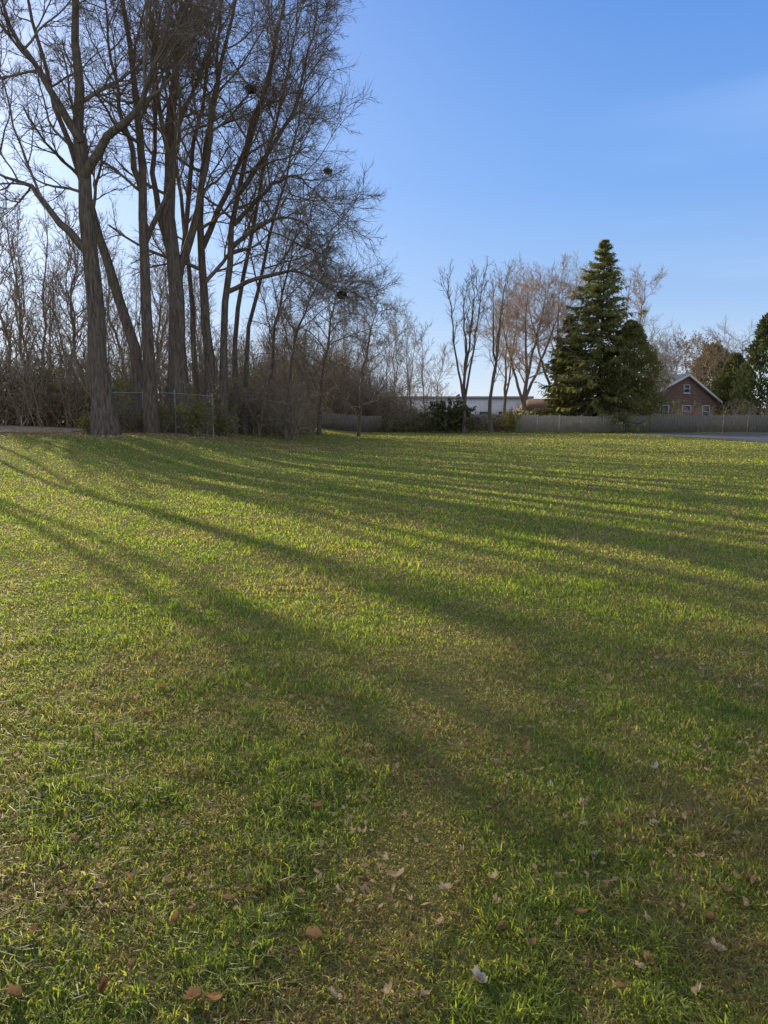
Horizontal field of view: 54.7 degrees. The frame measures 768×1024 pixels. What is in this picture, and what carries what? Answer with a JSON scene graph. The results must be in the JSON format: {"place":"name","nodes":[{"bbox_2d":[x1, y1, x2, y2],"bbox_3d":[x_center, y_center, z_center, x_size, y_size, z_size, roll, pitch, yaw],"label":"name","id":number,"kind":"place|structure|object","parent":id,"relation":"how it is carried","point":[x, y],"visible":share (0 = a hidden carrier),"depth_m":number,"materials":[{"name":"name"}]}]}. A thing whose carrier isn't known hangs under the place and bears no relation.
{"place":"outdoors","nodes":[
{"label":"outdoors","id":0,"kind":"place"},
{"bbox_2d":[0,425,84,431],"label":"dirt path","id":1,"kind":"structure","parent":0,"point":[26,428],"depth_m":42.20,"materials":[{"name":"brown soil"}]},
{"bbox_2d":[0,421,767,1023],"bbox_3d":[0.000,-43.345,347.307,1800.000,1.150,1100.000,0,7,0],"label":"ground","id":2,"kind":"structure","parent":0,"point":[440,689],"depth_m":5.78,"materials":[{"name":"green plant"}]},
{"bbox_2d":[0,983,22,996],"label":"fallen leaf","id":3,"kind":"object","parent":2,"relation":"on","point":[14,991],"visible":1,"depth_m":2.03,"materials":[{"name":"brown plant"}]},
{"bbox_2d":[0,5,23,70],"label":"bare tree","id":4,"kind":"object","parent":2,"relation":"on","point":[6,42],"visible":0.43,"depth_m":47.25,"materials":[{"name":"brown plant"}]},
{"bbox_2d":[0,56,41,151],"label":"bare tree","id":5,"kind":"object","parent":2,"relation":"on","point":[12,93],"visible":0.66,"depth_m":55.53,"materials":[{"name":"brown plant"}]},
{"bbox_2d":[0,192,46,377],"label":"bare sapling","id":6,"kind":"object","parent":2,"relation":"on","point":[18,229],"visible":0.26,"depth_m":58.12,"materials":[{"name":"brown plant"}]},
{"bbox_2d":[0,368,47,424],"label":"leafy shrub","id":7,"kind":"object","parent":2,"relation":"on","point":[17,396],"visible":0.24,"depth_m":45.31,"materials":[{"name":"plant"}]},
{"bbox_2d":[0,219,49,423],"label":"bare sapling","id":8,"kind":"object","parent":2,"relation":"on","point":[20,342],"visible":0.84,"depth_m":46.80,"materials":[{"name":"brown plant"}]},
{"bbox_2d":[0,194,54,418],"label":"bare sapling","id":9,"kind":"object","parent":2,"relation":"on","point":[1,283],"visible":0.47,"depth_m":55.59,"materials":[{"name":"brown plant"}]},
{"bbox_2d":[0,182,57,375],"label":"bare sapling","id":10,"kind":"object","parent":2,"relation":"on","point":[20,305],"visible":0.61,"depth_m":54.48,"materials":[{"name":"brown plant"}]},
{"bbox_2d":[1,356,56,424],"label":"leafy shrub","id":11,"kind":"object","parent":2,"relation":"on","point":[52,367],"visible":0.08,"depth_m":47.84,"materials":[{"name":"plant"}]},
{"bbox_2d":[4,365,78,425],"bbox_3d":[-20.965,-7.114,45.861,4.305,3.824,3.872,-2,7,-12],"label":"leafy shrub","id":12,"kind":"object","parent":2,"relation":"on","point":[55,387],"visible":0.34,"depth_m":45.45,"materials":[{"name":"green plant"}]},
{"bbox_2d":[2,185,82,422],"bbox_3d":[-25.198,-15.482,55.477,6.079,17.812,5.055,-2,7,-13],"label":"bare sapling","id":13,"kind":"object","parent":2,"relation":"on","point":[43,288],"visible":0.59,"depth_m":55.22,"materials":[{"name":"brown plant"}]},
{"bbox_2d":[29,238,73,421],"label":"bare sapling","id":14,"kind":"object","parent":2,"relation":"on","point":[53,315],"visible":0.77,"depth_m":49.22,"materials":[{"name":"brown plant"}]},
{"bbox_2d":[24,269,82,382],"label":"bare sapling","id":15,"kind":"object","parent":2,"relation":"on","point":[50,311],"visible":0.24,"depth_m":58.49,"materials":[{"name":"brown plant"}]},
{"bbox_2d":[44,266,78,422],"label":"bare sapling","id":16,"kind":"object","parent":2,"relation":"on","point":[55,321],"visible":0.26,"depth_m":55.17,"materials":[{"name":"brown plant"}]},
{"bbox_2d":[38,379,90,427],"bbox_3d":[-18.704,-6.590,45.275,3.267,3.010,3.013,3,8,23],"label":"leafy shrub","id":17,"kind":"object","parent":2,"relation":"on","point":[78,417],"visible":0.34,"depth_m":45.18,"materials":[{"name":"green plant"}]},
{"bbox_2d":[26,224,111,379],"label":"bare sapling","id":18,"kind":"object","parent":2,"relation":"on","point":[66,276],"visible":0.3,"depth_m":59.62,"materials":[{"name":"brown plant"}]},
{"bbox_2d":[0,0,142,432],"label":"bare tree","id":19,"kind":"object","parent":2,"relation":"on","point":[133,343],"visible":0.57,"depth_m":35.69,"materials":[{"name":"brown plant"}]},
{"bbox_2d":[19,189,124,380],"bbox_3d":[-22.938,-14.783,54.536,6.053,16.750,7.546,6,10,41],"label":"bare sapling","id":20,"kind":"object","parent":2,"relation":"on","point":[74,278],"visible":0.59,"depth_m":53.66,"materials":[{"name":"brown plant"}]},
{"bbox_2d":[77,413,89,434],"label":"leafy shrub","id":21,"kind":"object","parent":2,"relation":"on","point":[85,423],"visible":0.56,"depth_m":33.09,"materials":[{"name":"green plant"}]},
{"bbox_2d":[56,205,125,376],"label":"bare sapling","id":22,"kind":"object","parent":2,"relation":"on","point":[86,304],"visible":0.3,"depth_m":46.31,"materials":[{"name":"brown plant"}]},
{"bbox_2d":[65,199,127,361],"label":"bare sapling","id":23,"kind":"object","parent":2,"relation":"on","point":[102,216],"visible":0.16,"depth_m":59.06,"materials":[{"name":"brown plant"}]},
{"bbox_2d":[84,235,128,373],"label":"bare sapling","id":24,"kind":"object","parent":2,"relation":"on","point":[108,312],"visible":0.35,"depth_m":52.21,"materials":[{"name":"brown plant"}]},
{"bbox_2d":[67,211,159,369],"bbox_3d":[-21.341,-15.021,58.639,7.453,16.284,5.671,-2,8,-14],"label":"bare sapling","id":25,"kind":"object","parent":2,"relation":"on","point":[117,327],"visible":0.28,"depth_m":58.29,"materials":[{"name":"brown plant"}]},
{"bbox_2d":[85,350,164,431],"bbox_3d":[-13.714,-6.378,39.930,4.189,4.248,4.428,-4,9,-31],"label":"leafy shrub","id":26,"kind":"object","parent":2,"relation":"on","point":[123,397],"visible":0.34,"depth_m":39.31,"materials":[{"name":"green plant"}]},
{"bbox_2d":[116,400,142,432],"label":"leafy shrub","id":27,"kind":"object","parent":2,"relation":"on","point":[128,421],"visible":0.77,"depth_m":35.66,"materials":[{"name":"green plant"}]},
{"bbox_2d":[121,264,141,367],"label":"bare sapling","id":28,"kind":"object","parent":2,"relation":"on","point":[135,301],"visible":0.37,"depth_m":57.28,"materials":[{"name":"brown plant"}]},
{"bbox_2d":[0,0,276,435],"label":"bare tree","id":29,"kind":"object","parent":2,"relation":"on","point":[104,419],"visible":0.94,"depth_m":31.19,"materials":[{"name":"brown plant"}]},
{"bbox_2d":[114,238,166,373],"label":"bare sapling","id":30,"kind":"object","parent":2,"relation":"on","point":[139,310],"visible":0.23,"depth_m":57.42,"materials":[{"name":"brown plant"}]},
{"bbox_2d":[30,0,266,433],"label":"bare tree","id":31,"kind":"object","parent":2,"relation":"on","point":[151,420],"visible":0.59,"depth_m":33.48,"materials":[{"name":"brown plant"}]},
{"bbox_2d":[135,396,181,432],"bbox_3d":[-10.764,-4.665,35.900,2.198,1.910,2.182,-7,10,-44],"label":"leafy shrub","id":32,"kind":"object","parent":2,"relation":"on","point":[164,420],"visible":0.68,"depth_m":35.85,"materials":[{"name":"green plant"}]},
{"bbox_2d":[125,241,194,384],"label":"bare sapling","id":33,"kind":"object","parent":2,"relation":"on","point":[160,304],"visible":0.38,"depth_m":56.09,"materials":[{"name":"brown plant"}]},
{"bbox_2d":[113,390,213,435],"bbox_3d":[-10.886,-4.825,36.606,5.165,2.366,0.333,1,7,4],"label":"chain link fence","id":34,"kind":"object","parent":2,"relation":"on","point":[174,403],"visible":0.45,"depth_m":36.59,"materials":[{"name":"metal"}]},
{"bbox_2d":[0,324,331,440],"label":"thicket","id":35,"kind":"object","parent":2,"relation":"on","point":[78,377],"visible":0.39,"depth_m":44.37,"materials":[{"name":"brown plant"}]},
{"bbox_2d":[120,0,214,430],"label":"bare tree","id":36,"kind":"object","parent":2,"relation":"on","point":[192,311],"visible":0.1,"depth_m":43.63,"materials":[{"name":"brown plant"}]},
{"bbox_2d":[121,219,213,376],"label":"bare sapling","id":37,"kind":"object","parent":2,"relation":"on","point":[163,327],"visible":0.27,"depth_m":65.38,"materials":[{"name":"brown plant"}]},
{"bbox_2d":[155,269,197,377],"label":"bare sapling","id":38,"kind":"object","parent":2,"relation":"on","point":[187,329],"visible":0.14,"depth_m":51.87,"materials":[{"name":"brown plant"}]},
{"bbox_2d":[54,0,310,433],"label":"bare tree","id":39,"kind":"object","parent":2,"relation":"on","point":[176,265],"visible":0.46,"depth_m":36.05,"materials":[{"name":"brown plant"}]},
{"bbox_2d":[183,985,208,999],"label":"fallen leaf","id":40,"kind":"object","parent":2,"relation":"on","point":[194,992],"visible":1,"depth_m":2.02,"materials":[{"name":"brown plant"}]},
{"bbox_2d":[173,381,226,436],"bbox_3d":[-8.999,-4.876,35.648,2.522,2.834,2.022,-5,9,-32],"label":"leafy shrub","id":41,"kind":"object","parent":2,"relation":"on","point":[193,422],"visible":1,"depth_m":35.56,"materials":[{"name":"green plant"}]},
{"bbox_2d":[184,249,217,387],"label":"bare sapling","id":42,"kind":"object","parent":2,"relation":"on","point":[195,270],"visible":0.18,"depth_m":61.36,"materials":[{"name":"brown plant"}]},
{"bbox_2d":[131,0,280,431],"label":"bare tree","id":43,"kind":"object","parent":2,"relation":"on","point":[190,174],"visible":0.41,"depth_m":37.55,"materials":[{"name":"brown plant"}]},
{"bbox_2d":[183,253,238,412],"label":"bare sapling","id":44,"kind":"object","parent":2,"relation":"on","point":[197,344],"visible":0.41,"depth_m":47.55,"materials":[{"name":"brown plant"}]},
{"bbox_2d":[200,991,222,1002],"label":"fallen leaf","id":45,"kind":"object","parent":2,"relation":"on","point":[216,995],"visible":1,"depth_m":2.01,"materials":[{"name":"brown plant"}]},
{"bbox_2d":[71,0,362,434],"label":"bare tree","id":46,"kind":"object","parent":2,"relation":"on","point":[204,279],"visible":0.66,"depth_m":37.59,"materials":[{"name":"brown plant"}]},
{"bbox_2d":[199,405,240,436],"bbox_3d":[-8.343,-4.656,38.271,2.308,1.659,2.273,0,7,0],"label":"leafy shrub","id":47,"kind":"object","parent":2,"relation":"on","point":[227,421],"visible":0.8,"depth_m":38.06,"materials":[{"name":"green plant"}]},
{"bbox_2d":[155,306,348,433],"bbox_3d":[-11.474,-11.461,62.211,17.636,10.096,22.643,0,7,0],"label":"thicket","id":48,"kind":"object","parent":2,"relation":"on","point":[287,368],"visible":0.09,"depth_m":58.19,"materials":[{"name":"brown plant"}]},
{"bbox_2d":[228,384,277,432],"bbox_3d":[-8.179,-6.164,44.689,3.495,2.988,4.261,-1,7,-9],"label":"leafy shrub","id":49,"kind":"object","parent":2,"relation":"on","point":[249,412],"visible":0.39,"depth_m":43.92,"materials":[{"name":"green plant"}]},
{"bbox_2d":[167,0,355,433],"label":"bare tree","id":50,"kind":"object","parent":2,"relation":"on","point":[235,341],"visible":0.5,"depth_m":40.32,"materials":[{"name":"brown plant"}]},
{"bbox_2d":[255,313,298,418],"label":"bare sapling","id":51,"kind":"object","parent":2,"relation":"on","point":[280,374],"visible":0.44,"depth_m":50.23,"materials":[{"name":"brown plant"}]},
{"bbox_2d":[206,13,366,434],"bbox_3d":[-5.460,-16.265,42.093,8.530,23.794,10.147,6,10,40],"label":"bare tree","id":52,"kind":"object","parent":2,"relation":"on","point":[244,430],"visible":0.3,"depth_m":42.23,"materials":[{"name":"brown plant"}]},
{"bbox_2d":[263,296,314,397],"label":"bare sapling","id":53,"kind":"object","parent":2,"relation":"on","point":[284,346],"visible":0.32,"depth_m":56.96,"materials":[{"name":"brown plant"}]},
{"bbox_2d":[176,0,403,435],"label":"bare tree","id":54,"kind":"object","parent":2,"relation":"on","point":[223,366],"visible":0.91,"depth_m":37.91,"materials":[{"name":"brown plant"}]},
{"bbox_2d":[234,135,363,434],"bbox_3d":[-6.026,-13.995,46.635,8.071,18.308,10.507,-7,10,-43],"label":"bare tree","id":55,"kind":"object","parent":2,"relation":"on","point":[273,337],"visible":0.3,"depth_m":46.40,"materials":[{"name":"brown plant"}]},
{"bbox_2d":[282,292,318,431],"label":"bare sapling","id":56,"kind":"object","parent":2,"relation":"on","point":[297,343],"visible":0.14,"depth_m":61.32,"materials":[{"name":"brown plant"}]},
{"bbox_2d":[293,333,313,412],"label":"bare sapling","id":57,"kind":"object","parent":2,"relation":"on","point":[298,391],"visible":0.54,"depth_m":52.08,"materials":[{"name":"brown plant"}]},
{"bbox_2d":[224,237,385,439],"bbox_3d":[-4.259,-9.490,41.759,9.054,11.010,9.919,0,7,0],"label":"bare tree","id":58,"kind":"object","parent":2,"relation":"on","point":[291,357],"visible":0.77,"depth_m":41.75,"materials":[{"name":"brown plant"}]},
{"bbox_2d":[297,926,321,938],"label":"fallen leaf","id":59,"kind":"object","parent":2,"relation":"on","point":[315,932],"visible":1,"depth_m":2.26,"materials":[{"name":"brown plant"}]},
{"bbox_2d":[268,252,399,434],"bbox_3d":[-4.390,-13.101,57.869,10.052,14.248,10.307,-4,8,-28],"label":"bare tree","id":60,"kind":"object","parent":2,"relation":"on","point":[326,354],"visible":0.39,"depth_m":56.52,"materials":[{"name":"brown plant"}]},
{"bbox_2d":[245,287,428,431],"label":"thicket","id":61,"kind":"object","parent":2,"relation":"on","point":[376,406],"visible":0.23,"depth_m":82.39,"materials":[{"name":"brown plant"}]},
{"bbox_2d":[325,305,361,390],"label":"bare sapling","id":62,"kind":"object","parent":2,"relation":"on","point":[347,352],"visible":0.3,"depth_m":84.32,"materials":[{"name":"brown plant"}]},
{"bbox_2d":[316,412,380,431],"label":"wooden fence","id":63,"kind":"object","parent":2,"relation":"on","point":[348,425],"visible":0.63,"depth_m":79.06,"materials":[{"name":"grey wood"}]},
{"bbox_2d":[350,311,386,408],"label":"bare sapling","id":64,"kind":"object","parent":2,"relation":"on","point":[368,359],"visible":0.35,"depth_m":84.28,"materials":[{"name":"brown plant"}]},
{"bbox_2d":[318,267,425,435],"bbox_3d":[-1.635,-12.967,61.440,8.897,13.511,9.484,-5,9,-33],"label":"bare tree","id":65,"kind":"object","parent":2,"relation":"on","point":[365,340],"visible":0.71,"depth_m":60.77,"materials":[{"name":"brown plant"}]},
{"bbox_2d":[314,341,434,430],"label":"undergrowth leaves","id":66,"kind":"object","parent":2,"relation":"on","point":[386,410],"visible":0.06,"depth_m":82.34,"materials":[{"name":"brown plant"}]},
{"bbox_2d":[0,428,767,910],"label":"leaf litter","id":67,"kind":"object","parent":2,"relation":"on","point":[232,722],"visible":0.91,"depth_m":3.91,"materials":[{"name":"brown plant"}]},
{"bbox_2d":[368,315,404,406],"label":"bare sapling","id":68,"kind":"object","parent":2,"relation":"on","point":[387,366],"visible":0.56,"depth_m":85.49,"materials":[{"name":"brown plant"}]},
{"bbox_2d":[380,302,409,392],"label":"bare sapling","id":69,"kind":"object","parent":2,"relation":"on","point":[394,348],"visible":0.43,"depth_m":90.06,"materials":[{"name":"brown plant"}]},
{"bbox_2d":[376,306,417,416],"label":"bare sapling","id":70,"kind":"object","parent":2,"relation":"on","point":[397,363],"visible":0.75,"depth_m":82.56,"materials":[{"name":"brown plant"}]},
{"bbox_2d":[388,322,431,409],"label":"bare sapling","id":71,"kind":"object","parent":2,"relation":"on","point":[412,363],"visible":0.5,"depth_m":88.36,"materials":[{"name":"brown plant"}]},
{"bbox_2d":[396,303,424,412],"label":"bare sapling","id":72,"kind":"object","parent":2,"relation":"on","point":[407,337],"visible":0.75,"depth_m":84.19,"materials":[{"name":"brown plant"}]},
{"bbox_2d":[405,321,439,411],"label":"bare sapling","id":73,"kind":"object","parent":2,"relation":"on","point":[422,373],"visible":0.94,"depth_m":83.54,"materials":[{"name":"brown plant"}]},
{"bbox_2d":[416,338,459,408],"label":"bare sapling","id":74,"kind":"object","parent":2,"relation":"on","point":[437,383],"visible":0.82,"depth_m":86.46,"materials":[{"name":"brown plant"}]},
{"bbox_2d":[373,410,514,431],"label":"thicket","id":75,"kind":"object","parent":2,"relation":"on","point":[418,418],"visible":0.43,"depth_m":78.29,"materials":[{"name":"plant"}]},
{"bbox_2d":[417,394,481,432],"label":"evergreen shrub","id":76,"kind":"object","parent":2,"relation":"on","point":[449,420],"visible":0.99,"depth_m":74.62,"materials":[{"name":"green plant"}]},
{"bbox_2d":[382,413,516,430],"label":"wooden fence","id":77,"kind":"object","parent":2,"relation":"on","point":[479,416],"visible":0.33,"depth_m":83.33,"materials":[{"name":"grey wood"}]},
{"bbox_2d":[434,256,497,432],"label":"bare tree","id":78,"kind":"object","parent":2,"relation":"on","point":[464,391],"visible":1,"depth_m":72.93,"materials":[{"name":"brown plant"}]},
{"bbox_2d":[472,965,487,982],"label":"fallen leaf","id":79,"kind":"object","parent":2,"relation":"on","point":[482,975],"visible":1,"depth_m":2.09,"materials":[{"name":"grey plant"}]},
{"bbox_2d":[480,253,524,432],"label":"bare tree","id":80,"kind":"object","parent":2,"relation":"on","point":[494,372],"visible":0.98,"depth_m":74.22,"materials":[{"name":"brown plant"}]},
{"bbox_2d":[498,405,526,432],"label":"leafy shrub","id":81,"kind":"object","parent":2,"relation":"on","point":[511,425],"visible":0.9,"depth_m":75.94,"materials":[{"name":"green plant"}]},
{"bbox_2d":[489,270,536,413],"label":"bare tree","id":82,"kind":"object","parent":2,"relation":"on","point":[505,390],"visible":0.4,"depth_m":88.23,"materials":[{"name":"brown plant"}]},
{"bbox_2d":[465,255,590,418],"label":"bare tree","id":83,"kind":"object","parent":2,"relation":"on","point":[523,396],"visible":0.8,"depth_m":83.42,"materials":[{"name":"brown plant"}]},
{"bbox_2d":[477,252,598,429],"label":"bare tree","id":84,"kind":"object","parent":2,"relation":"on","point":[550,291],"visible":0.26,"depth_m":87.62,"materials":[{"name":"brown plant"}]},
{"bbox_2d":[531,314,596,431],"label":"spruce tree","id":85,"kind":"object","parent":2,"relation":"on","point":[559,399],"visible":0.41,"depth_m":82.06,"materials":[{"name":"green plant"}]},
{"bbox_2d":[515,414,624,432],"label":"wooden fence","id":86,"kind":"object","parent":2,"relation":"on","point":[532,423],"visible":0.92,"depth_m":76.42,"materials":[{"name":"grey wood"}]},
{"bbox_2d":[522,239,685,432],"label":"spruce tree","id":87,"kind":"object","parent":2,"relation":"on","point":[609,317],"visible":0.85,"depth_m":78.94,"materials":[{"name":"green plant"}]},
{"bbox_2d":[591,319,670,429],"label":"cypress tree","id":88,"kind":"object","parent":2,"relation":"on","point":[643,347],"visible":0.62,"depth_m":78.14,"materials":[{"name":"green plant"}]},
{"bbox_2d":[607,262,676,402],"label":"bare tree","id":89,"kind":"object","parent":2,"relation":"on","point":[639,319],"visible":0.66,"depth_m":88.62,"materials":[{"name":"brown plant"}]},
{"bbox_2d":[639,339,683,408],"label":"bare tree","id":90,"kind":"object","parent":2,"relation":"on","point":[663,372],"visible":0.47,"depth_m":86.17,"materials":[{"name":"brown plant"}]},
{"bbox_2d":[620,371,722,429],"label":"brick house","id":91,"kind":"structure","parent":2,"relation":"on","point":[682,386],"depth_m":94.20,"materials":[{"name":"brown brick"}]},
{"bbox_2d":[643,324,708,383],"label":"bare tree","id":92,"kind":"object","parent":2,"relation":"on","point":[666,345],"visible":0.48,"depth_m":99.70,"materials":[{"name":"brown plant"}]},
{"bbox_2d":[668,331,723,387],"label":"bare tree","id":93,"kind":"object","parent":2,"relation":"on","point":[713,357],"visible":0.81,"depth_m":111.80,"materials":[{"name":"brown plant"}]},
{"bbox_2d":[625,414,767,432],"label":"wooden fence","id":94,"kind":"object","parent":2,"relation":"on","point":[702,425],"visible":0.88,"depth_m":77.11,"materials":[{"name":"grey wood"}]},
{"bbox_2d":[633,433,767,441],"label":"parking lot","id":95,"kind":"structure","parent":2,"relation":"on","point":[759,437],"depth_m":64.30,"materials":[{"name":"grey asphalt"}]},
{"bbox_2d":[654,390,767,429],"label":"thicket","id":96,"kind":"object","parent":2,"relation":"on","point":[700,408],"visible":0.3,"depth_m":86.32,"materials":[{"name":"brown plant"}]},
{"bbox_2d":[691,343,731,405],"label":"evergreen tree","id":97,"kind":"object","parent":2,"relation":"on","point":[719,366],"visible":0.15,"depth_m":116.21,"materials":[{"name":"plant"}]},
{"bbox_2d":[701,315,767,404],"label":"bare tree","id":98,"kind":"object","parent":2,"relation":"on","point":[729,345],"visible":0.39,"depth_m":112.83,"materials":[{"name":"brown plant"}]},
{"bbox_2d":[708,351,762,427],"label":"evergreen tree","id":99,"kind":"object","parent":2,"relation":"on","point":[732,363],"visible":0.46,"depth_m":101.61,"materials":[{"name":"green plant"}]},
{"bbox_2d":[728,312,767,424],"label":"evergreen tree","id":100,"kind":"object","parent":2,"relation":"on","point":[757,351],"visible":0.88,"depth_m":93.86,"materials":[{"name":"green plant"}]},
{"bbox_2d":[0,0,767,411],"label":"sky","id":101,"kind":"structure","parent":0,"point":[501,130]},
{"bbox_2d":[394,396,533,423],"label":"long building","id":102,"kind":"structure","parent":0,"point":[481,403],"depth_m":116.76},
{"bbox_2d":[515,399,589,416],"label":"house","id":103,"kind":"structure","parent":0,"point":[531,404],"depth_m":103.23,"materials":[{"name":"red brick"}]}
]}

